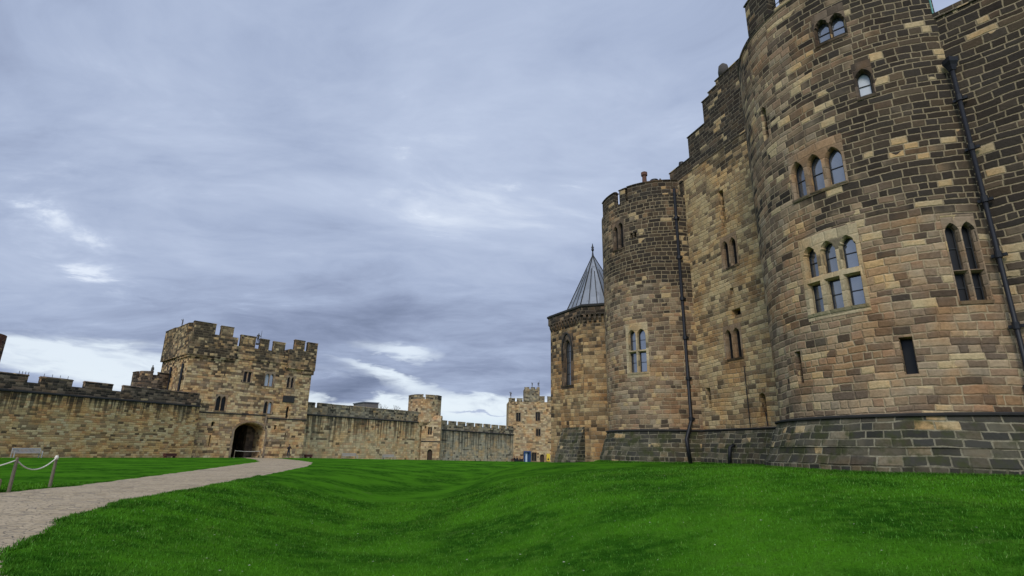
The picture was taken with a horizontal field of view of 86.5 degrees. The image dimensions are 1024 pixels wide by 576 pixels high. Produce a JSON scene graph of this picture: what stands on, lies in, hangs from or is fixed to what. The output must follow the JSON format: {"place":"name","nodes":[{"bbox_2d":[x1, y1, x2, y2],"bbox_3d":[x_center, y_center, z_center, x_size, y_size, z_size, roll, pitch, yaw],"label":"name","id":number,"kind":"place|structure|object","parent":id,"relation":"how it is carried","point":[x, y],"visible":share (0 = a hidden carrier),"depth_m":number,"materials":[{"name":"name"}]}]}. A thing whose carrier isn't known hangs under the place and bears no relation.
{"place":"outdoors","nodes":[
{"label":"outdoors","id":0,"kind":"place"},
{"bbox_2d":[130,371,169,389],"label":"tower","id":1,"kind":"structure","parent":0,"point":[159,380],"depth_m":76.93,"materials":[{"name":"stone"}]},
{"bbox_2d":[0,457,312,575],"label":"path","id":2,"kind":"structure","parent":0,"point":[26,513],"depth_m":17.93,"materials":[{"name":"beige gravel"}]},
{"bbox_2d":[0,0,959,427],"label":"sky","id":3,"kind":"structure","parent":0,"point":[409,191],"materials":[{"name":"grey"}]},
{"bbox_2d":[0,457,1023,575],"bbox_3d":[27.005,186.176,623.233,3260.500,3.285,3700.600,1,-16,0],"label":"ground","id":4,"kind":"structure","parent":0,"point":[395,481],"depth_m":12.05,"materials":[{"name":"green plant"}]},
{"bbox_2d":[0,334,6,360],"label":"tower","id":5,"kind":"structure","parent":4,"relation":"on","point":[3,337],"depth_m":59.27,"materials":[{"name":"red stone"}]},
{"bbox_2d":[6,457,18,491],"bbox_3d":[-16.733,6.299,18.231,0.102,1.200,0.102,-6,-18,22],"label":"rope post","id":6,"kind":"object","parent":4,"relation":"on","point":[10,484],"visible":0.87,"depth_m":18.21,"materials":[{"name":"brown wood"}]},
{"bbox_2d":[10,448,42,457],"bbox_3d":[-48.368,16.468,54.298,0.575,0.950,2.500,-5,-18,20],"label":"bench","id":7,"kind":"object","parent":4,"relation":"on","point":[27,449],"visible":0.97,"depth_m":54.38,"materials":[{"name":"grey wood"}]},
{"bbox_2d":[48,460,57,487],"bbox_3d":[-17.123,6.887,20.297,0.102,1.230,0.102,-6,-18,22],"label":"rope post","id":8,"kind":"object","parent":4,"relation":"on","point":[52,474],"visible":0.87,"depth_m":20.26,"materials":[{"name":"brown wood"}]},
{"bbox_2d":[18,455,58,469],"bbox_3d":[-16.904,6.238,19.403,0.137,0.483,2.262,4,-17,-11],"label":"rope","id":9,"kind":"object","parent":8,"relation":"attached to","point":[56,457],"visible":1,"depth_m":19.71,"materials":[{"name":"white fabric"}]},
{"bbox_2d":[0,371,200,457],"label":"curtain wall","id":10,"kind":"structure","parent":4,"relation":"on","point":[51,417],"depth_m":61.32,"materials":[{"name":"stone"}]},
{"bbox_2d":[163,453,177,457],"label":"bench","id":11,"kind":"object","parent":4,"relation":"on","point":[173,455],"visible":0.95,"depth_m":68.19,"materials":[{"name":"red wood"}]},
{"bbox_2d":[160,320,317,457],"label":"gatehouse","id":12,"kind":"object","parent":4,"relation":"on","point":[252,397],"visible":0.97,"depth_m":80.01,"materials":[{"name":"stone"}]},
{"bbox_2d":[213,394,227,411],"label":"window","id":13,"kind":"structure","parent":12,"relation":"in","point":[221,400],"depth_m":76.96,"materials":[{"name":"black glass"}]},
{"bbox_2d":[242,370,252,383],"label":"window","id":14,"kind":"structure","parent":12,"relation":"in","point":[247,374],"depth_m":80.22,"materials":[{"name":"brown stone"}]},
{"bbox_2d":[262,399,273,414],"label":"window","id":15,"kind":"structure","parent":12,"relation":"in","point":[268,404],"depth_m":81.56,"materials":[{"name":"brown stone"}]},
{"bbox_2d":[263,371,275,387],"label":"window","id":16,"kind":"structure","parent":12,"relation":"in","point":[269,380],"depth_m":82.48,"materials":[{"name":"grey glass"}]},
{"bbox_2d":[286,375,295,388],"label":"window","id":17,"kind":"structure","parent":12,"relation":"in","point":[290,383],"depth_m":84.66,"materials":[{"name":"brown stone"}]},
{"bbox_2d":[304,454,312,457],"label":"bench","id":18,"kind":"object","parent":4,"relation":"on","point":[308,455],"visible":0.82,"depth_m":85.11,"materials":[{"name":"red wood"}]},
{"bbox_2d":[342,453,357,458],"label":"bench","id":19,"kind":"object","parent":4,"relation":"on","point":[345,454],"visible":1,"depth_m":92.03,"materials":[{"name":"grey wood"}]},
{"bbox_2d":[302,402,421,459],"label":"curtain wall","id":20,"kind":"structure","parent":4,"relation":"on","point":[336,431],"depth_m":95.65,"materials":[{"name":"stone"}]},
{"bbox_2d":[353,402,378,407],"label":"outbuilding","id":21,"kind":"structure","parent":4,"relation":"on","point":[370,404],"depth_m":109.65,"materials":[{"name":"grey"}]},
{"bbox_2d":[382,454,395,458],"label":"bench","id":22,"kind":"object","parent":4,"relation":"on","point":[385,455],"visible":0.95,"depth_m":99.07,"materials":[{"name":"grey wood"}]},
{"bbox_2d":[408,394,442,459],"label":"wall tower","id":23,"kind":"structure","parent":4,"relation":"on","point":[428,409],"depth_m":108.15,"materials":[{"name":"brown stone"}]},
{"bbox_2d":[427,450,431,459],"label":"door","id":24,"kind":"structure","parent":23,"relation":"in","point":[429,456],"depth_m":106.84,"materials":[{"name":"brown wood"}]},
{"bbox_2d":[440,420,513,461],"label":"curtain wall","id":25,"kind":"structure","parent":4,"relation":"on","point":[460,441],"depth_m":117.36,"materials":[{"name":"stone"}]},
{"bbox_2d":[506,387,550,461],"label":"corner tower","id":26,"kind":"structure","parent":4,"relation":"on","point":[528,416],"depth_m":128.51,"materials":[{"name":"brown stone"}]},
{"bbox_2d":[516,412,520,421],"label":"window","id":27,"kind":"structure","parent":26,"relation":"in","point":[518,414],"depth_m":128.97,"materials":[{"name":"black glass"}]},
{"bbox_2d":[523,451,530,461],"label":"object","id":28,"kind":"object","parent":26,"relation":"attached to","point":[526,456],"visible":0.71,"depth_m":125.89,"materials":[{"name":"blue paint"}]},
{"bbox_2d":[531,452,536,461],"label":"window","id":29,"kind":"structure","parent":26,"relation":"in","point":[533,454],"depth_m":126.63,"materials":[{"name":"black glass"}]},
{"bbox_2d":[535,411,540,420],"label":"window","id":30,"kind":"structure","parent":26,"relation":"in","point":[537,413],"depth_m":129.32,"materials":[{"name":"black glass"}]},
{"bbox_2d":[536,428,540,436],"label":"window","id":31,"kind":"structure","parent":26,"relation":"in","point":[538,430],"depth_m":128.28,"materials":[{"name":"black glass"}]},
{"bbox_2d":[547,243,607,461],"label":"apse","id":32,"kind":"structure","parent":4,"relation":"on","point":[579,417],"depth_m":44.82,"materials":[{"name":"stone"}]},
{"bbox_2d":[561,333,573,389],"bbox_3d":[4.834,6.226,46.276,0.430,4.650,1.750,10,-19,-27],"label":"window","id":33,"kind":"structure","parent":32,"relation":"in","point":[567,363],"depth_m":46.39,"materials":[{"name":"stone"}]},
{"bbox_2d":[600,179,702,462],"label":"round tower","id":34,"kind":"structure","parent":4,"relation":"on","point":[648,407],"depth_m":37.70,"materials":[{"name":"stone"}]},
{"bbox_2d":[612,218,624,252],"bbox_3d":[8.050,-3.916,40.763,0.469,2.400,1.250,11,-19,-31],"label":"window","id":35,"kind":"structure","parent":34,"relation":"in","point":[617,226],"depth_m":40.84,"materials":[{"name":"stone"}]},
{"bbox_2d":[625,322,649,377],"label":"window","id":36,"kind":"structure","parent":34,"relation":"in","point":[637,346],"depth_m":37.49,"materials":[{"name":"stone"}]},
{"bbox_2d":[641,171,646,181],"bbox_3d":[10.068,-8.096,41.318,0.506,1.600,0.506,1,-16,0],"label":"chimney pot","id":37,"kind":"object","parent":34,"relation":"on","point":[644,175],"visible":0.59,"depth_m":41.28,"materials":[{"name":"ceramic"}]},
{"bbox_2d":[673,188,694,463],"bbox_3d":[11.382,1.835,36.530,0.447,19.112,1.477,-12,-21,37],"label":"downpipe","id":38,"kind":"object","parent":34,"relation":"attached to","point":[685,336],"visible":0.96,"depth_m":36.49,"materials":[{"name":"black metal"}]},
{"bbox_2d":[669,58,779,464],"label":"keep wall","id":39,"kind":"structure","parent":4,"relation":"on","point":[712,171],"depth_m":34.25,"materials":[{"name":"stone"}]},
{"bbox_2d":[718,63,727,76],"bbox_3d":[14.484,-14.914,37.288,0.720,1.050,0.720,1,-16,0],"label":"stone finial","id":40,"kind":"object","parent":39,"relation":"on","point":[722,67],"visible":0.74,"depth_m":37.06,"materials":[{"name":"grey stone"}]},
{"bbox_2d":[719,231,739,271],"bbox_3d":[13.827,-2.285,34.362,0.430,2.250,1.560,6,-17,-18],"label":"window","id":41,"kind":"structure","parent":39,"relation":"in","point":[728,243],"depth_m":34.39,"materials":[{"name":"brown stone"}]},
{"bbox_2d":[728,443,734,463],"bbox_3d":[12.571,9.573,31.193,0.552,1.300,0.214,4,-17,-11],"label":"drain pipe","id":42,"kind":"object","parent":39,"relation":"attached to","point":[731,446],"visible":0.79,"depth_m":31.14,"materials":[{"name":"black metal"}]},
{"bbox_2d":[722,322,743,361],"bbox_3d":[13.579,3.332,33.183,0.430,2.200,1.640,6,-17,-18],"label":"window","id":43,"kind":"structure","parent":39,"relation":"in","point":[732,336],"depth_m":33.21,"materials":[{"name":"brown stone"}]},
{"bbox_2d":[744,366,750,426],"bbox_3d":[13.610,6.248,31.486,0.043,3.450,0.050,1,-16,0],"label":"lightning rod","id":44,"kind":"object","parent":39,"relation":"attached to","point":[747,396],"visible":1,"depth_m":31.46,"materials":[{"name":"black metal"}]},
{"bbox_2d":[737,0,1023,475],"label":"round tower","id":45,"kind":"structure","parent":4,"relation":"on","point":[893,344],"depth_m":20.20,"materials":[{"name":"stone"}]},
{"bbox_2d":[787,133,848,203],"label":"window","id":46,"kind":"structure","parent":45,"relation":"in","point":[819,167],"depth_m":22.15,"materials":[{"name":"brown stone"}]},
{"bbox_2d":[810,2,848,49],"bbox_3d":[13.339,-10.925,22.838,1.226,1.700,0.463,-15,-23,43],"label":"window","id":47,"kind":"structure","parent":45,"relation":"in","point":[829,25],"depth_m":22.83,"materials":[{"name":"stone"}]},
{"bbox_2d":[798,222,871,321],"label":"window","id":48,"kind":"structure","parent":45,"relation":"in","point":[832,265],"depth_m":20.83,"materials":[{"name":"stone"}]},
{"bbox_2d":[851,59,876,101],"bbox_3d":[13.885,-8.138,21.471,0.652,1.700,0.439,-11,-20,35],"label":"window","id":49,"kind":"structure","parent":45,"relation":"in","point":[862,74],"depth_m":21.52,"materials":[{"name":"stone"}]},
{"bbox_2d":[939,213,994,304],"bbox_3d":[15.405,-0.972,18.525,0.981,3.200,0.450,-4,-17,16],"label":"window","id":50,"kind":"structure","parent":45,"relation":"in","point":[971,280],"depth_m":18.53,"materials":[{"name":"brown stone"}]},
{"bbox_2d":[932,0,1023,372],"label":"side wall","id":51,"kind":"structure","parent":4,"relation":"on","point":[983,40],"depth_m":18.99,"materials":[{"name":"stone"}]},
{"bbox_2d":[941,56,1023,387],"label":"downpipe","id":52,"kind":"object","parent":51,"relation":"attached to","point":[949,63],"visible":1,"depth_m":18.44,"materials":[{"name":"black metal"}]}
]}

